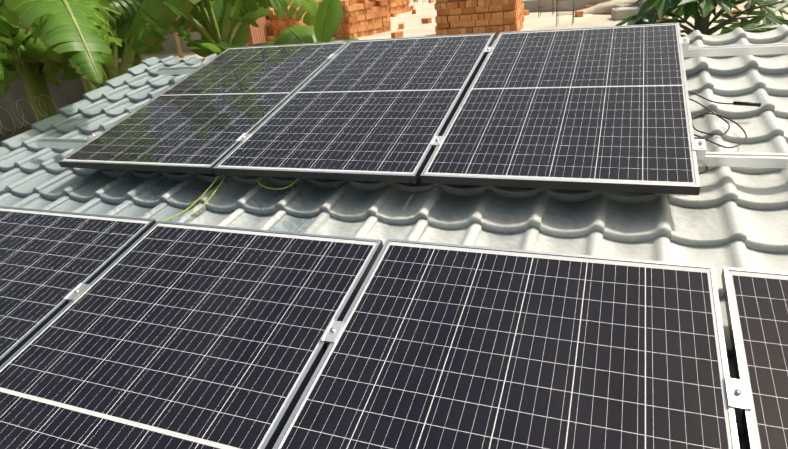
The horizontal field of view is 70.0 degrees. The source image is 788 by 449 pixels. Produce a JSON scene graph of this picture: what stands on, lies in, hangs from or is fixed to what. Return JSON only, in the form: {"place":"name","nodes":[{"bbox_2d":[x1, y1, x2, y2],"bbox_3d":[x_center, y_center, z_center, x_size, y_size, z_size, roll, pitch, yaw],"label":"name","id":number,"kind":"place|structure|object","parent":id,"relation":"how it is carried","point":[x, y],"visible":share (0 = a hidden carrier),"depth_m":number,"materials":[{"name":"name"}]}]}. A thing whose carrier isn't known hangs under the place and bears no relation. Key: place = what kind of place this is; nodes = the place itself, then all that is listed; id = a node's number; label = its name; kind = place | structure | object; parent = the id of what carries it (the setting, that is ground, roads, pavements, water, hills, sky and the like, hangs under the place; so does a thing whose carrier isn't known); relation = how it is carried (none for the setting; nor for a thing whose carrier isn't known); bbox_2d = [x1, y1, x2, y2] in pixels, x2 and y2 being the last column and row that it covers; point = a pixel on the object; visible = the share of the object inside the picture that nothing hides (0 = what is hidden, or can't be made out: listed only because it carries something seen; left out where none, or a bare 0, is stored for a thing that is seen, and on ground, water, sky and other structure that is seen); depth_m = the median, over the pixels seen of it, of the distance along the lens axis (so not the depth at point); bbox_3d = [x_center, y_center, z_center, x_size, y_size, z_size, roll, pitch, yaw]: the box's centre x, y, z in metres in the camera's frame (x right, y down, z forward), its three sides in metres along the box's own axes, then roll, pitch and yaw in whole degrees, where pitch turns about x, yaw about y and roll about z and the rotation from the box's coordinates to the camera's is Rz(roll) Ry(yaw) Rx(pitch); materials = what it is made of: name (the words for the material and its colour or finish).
{"place":"outdoors","nodes":[
{"label":"outdoors","id":0,"kind":"place"},
{"label":"ground","id":1,"kind":"structure","parent":0,"visible":0},
{"bbox_2d":[0,36,56,115],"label":"banana plant","id":2,"kind":"object","parent":1,"relation":"on","point":[41,68],"visible":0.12,"depth_m":5.05,"materials":[{"name":"green plant"}]},
{"bbox_2d":[4,59,61,85],"bbox_3d":[-4.788,-0.424,5.868,2.493,4.946,3.139,-5,25,3],"label":"banana plant","id":3,"kind":"object","parent":1,"relation":"on","point":[53,78],"visible":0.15,"depth_m":6.83,"materials":[{"name":"green plant"}]},
{"bbox_2d":[0,95,67,146],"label":"razor wire","id":4,"kind":"object","parent":1,"relation":"on","point":[6,135],"visible":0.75,"depth_m":5.13,"materials":[{"name":"paint"}]},
{"bbox_2d":[81,76,96,92],"bbox_3d":[-4.753,-2.246,8.977,2.608,5.589,3.625,13,31,35],"label":"banana plant","id":5,"kind":"object","parent":1,"relation":"on","point":[89,86],"depth_m":8.32,"materials":[{"name":"green plant"}]},
{"bbox_2d":[0,0,180,121],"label":"banana plant","id":6,"kind":"object","parent":1,"relation":"on","point":[31,80],"visible":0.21,"depth_m":5.76,"materials":[{"name":"green plant"}]},
{"bbox_2d":[0,0,273,88],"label":"banana plant","id":7,"kind":"object","parent":1,"relation":"on","point":[69,39],"visible":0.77,"depth_m":4.97,"materials":[{"name":"green plant"}]},
{"bbox_2d":[132,54,142,66],"bbox_3d":[-3.636,-1.593,7.627,2.915,5.339,3.273,-12,26,-12],"label":"banana plant","id":8,"kind":"object","parent":1,"relation":"on","point":[137,61],"depth_m":7.47,"materials":[{"name":"green plant"}]},
{"bbox_2d":[87,0,335,43],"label":"banana plant","id":9,"kind":"object","parent":1,"relation":"on","point":[249,12],"visible":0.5,"depth_m":6.84,"materials":[{"name":"green plant"}]},
{"bbox_2d":[187,15,276,57],"bbox_3d":[-1.747,-0.945,7.729,1.592,3.711,1.261,-20,28,-27],"label":"banana sucker","id":10,"kind":"object","parent":1,"relation":"on","point":[203,47],"visible":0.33,"depth_m":6.88,"materials":[{"name":"green plant"}]},
{"bbox_2d":[274,0,357,44],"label":"banana sucker","id":11,"kind":"object","parent":1,"relation":"on","point":[328,17],"visible":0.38,"depth_m":6.69,"materials":[{"name":"green plant"}]},
{"bbox_2d":[0,0,787,133],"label":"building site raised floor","id":12,"kind":"structure","parent":1,"relation":"on","point":[69,92],"depth_m":9.16,"materials":[{"name":"concrete"}]},
{"bbox_2d":[142,0,321,57],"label":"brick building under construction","id":13,"kind":"structure","parent":12,"relation":"on","point":[174,43],"depth_m":9.74,"materials":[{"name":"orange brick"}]},
{"bbox_2d":[266,4,315,37],"bbox_3d":[-2.034,-3.763,10.470,1.626,0.506,0.907,12,30,33],"label":"brick stack","id":14,"kind":"object","parent":12,"relation":"on","point":[276,28],"visible":0.35,"depth_m":9.97,"materials":[{"name":"brick"}]},
{"bbox_2d":[317,0,390,38],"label":"brick stack","id":15,"kind":"object","parent":12,"relation":"on","point":[361,18],"visible":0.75,"depth_m":9.30,"materials":[{"name":"brick"}]},
{"bbox_2d":[388,0,410,13],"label":"brick stack","id":16,"kind":"object","parent":12,"relation":"on","point":[399,6],"visible":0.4,"depth_m":12.56,"materials":[{"name":"brick"}]},
{"bbox_2d":[434,0,523,37],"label":"brick stack","id":17,"kind":"object","parent":12,"relation":"on","point":[459,17],"visible":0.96,"depth_m":7.63,"materials":[{"name":"brick"}]},
{"bbox_2d":[266,0,741,40],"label":"loose bricks","id":18,"kind":"object","parent":12,"relation":"on","point":[399,34],"visible":0.25,"depth_m":9.81,"materials":[{"name":"ceramic"}]},
{"bbox_2d":[417,0,610,25],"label":"concrete starter bars","id":19,"kind":"object","parent":12,"relation":"on","point":[538,6],"visible":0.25,"depth_m":9.83,"materials":[{"name":"grey paint"}]},
{"bbox_2d":[611,0,700,19],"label":"cement bags","id":20,"kind":"object","parent":12,"relation":"on","point":[622,11],"visible":0.35,"depth_m":8.09,"materials":[{"name":"paper"}]},
{"bbox_2d":[574,0,758,14],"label":"sand heap","id":21,"kind":"object","parent":12,"relation":"on","point":[604,7],"visible":0.21,"depth_m":8.96,"materials":[{"name":"beige sand"}]},
{"bbox_2d":[615,0,787,36],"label":"shrub","id":22,"kind":"object","parent":1,"relation":"on","point":[691,8],"visible":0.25,"depth_m":4.03,"materials":[{"name":"green plant"}]},
{"bbox_3d":[0.780,1.772,1.755,7.610,3.373,5.287,4,27,21],"label":"house","id":23,"kind":"object","parent":1,"relation":"on","visible":0},
{"bbox_2d":[0,24,787,448],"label":"house roof tiles","id":24,"kind":"object","parent":23,"relation":"on","point":[730,218],"visible":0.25,"depth_m":2.42,"materials":[{"name":"ceramic"}]},
{"bbox_2d":[0,206,155,365],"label":"solar panel","id":25,"kind":"object","parent":24,"relation":"on","point":[50,260],"visible":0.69,"depth_m":2.21,"materials":[{"name":"black glass"}]},
{"bbox_2d":[36,38,787,423],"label":"mounting rails","id":26,"kind":"object","parent":24,"relation":"on","point":[738,396],"visible":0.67,"depth_m":2.10,"materials":[{"name":"silver metal"}]},
{"bbox_2d":[0,221,382,448],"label":"solar panel","id":27,"kind":"object","parent":26,"relation":"on","point":[165,335],"visible":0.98,"depth_m":1.71,"materials":[{"name":"black glass"}]},
{"bbox_2d":[58,41,348,173],"bbox_3d":[-1.048,-0.784,3.446,1.000,0.036,1.680,4,38,21],"label":"solar panel","id":28,"kind":"object","parent":26,"relation":"on","point":[202,119],"visible":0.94,"depth_m":3.24,"materials":[{"name":"black glass"}]},
{"bbox_2d":[213,33,495,182],"bbox_3d":[-0.104,-0.714,3.073,1.000,0.037,1.680,4,38,21],"label":"solar panel","id":29,"kind":"object","parent":26,"relation":"on","point":[378,110],"visible":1,"depth_m":2.85,"materials":[{"name":"black glass"}]},
{"bbox_2d":[420,23,699,194],"bbox_3d":[0.850,-0.647,2.710,1.000,0.035,1.680,4,38,21],"label":"solar panel","id":30,"kind":"object","parent":26,"relation":"on","point":[607,108],"visible":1,"depth_m":2.46,"materials":[{"name":"black glass"}]},
{"bbox_2d":[163,91,760,220],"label":"electrical cables","id":31,"kind":"object","parent":24,"relation":"on","point":[742,104],"visible":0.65,"depth_m":2.51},
{"bbox_2d":[272,239,739,448],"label":"solar panel","id":32,"kind":"object","parent":24,"relation":"on","point":[444,346],"visible":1,"depth_m":1.45,"materials":[{"name":"black glass"}]},
{"bbox_2d":[721,267,787,448],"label":"solar panel","id":33,"kind":"object","parent":24,"relation":"on","point":[756,303],"visible":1,"depth_m":1.36,"materials":[{"name":"black glass"}]}
]}

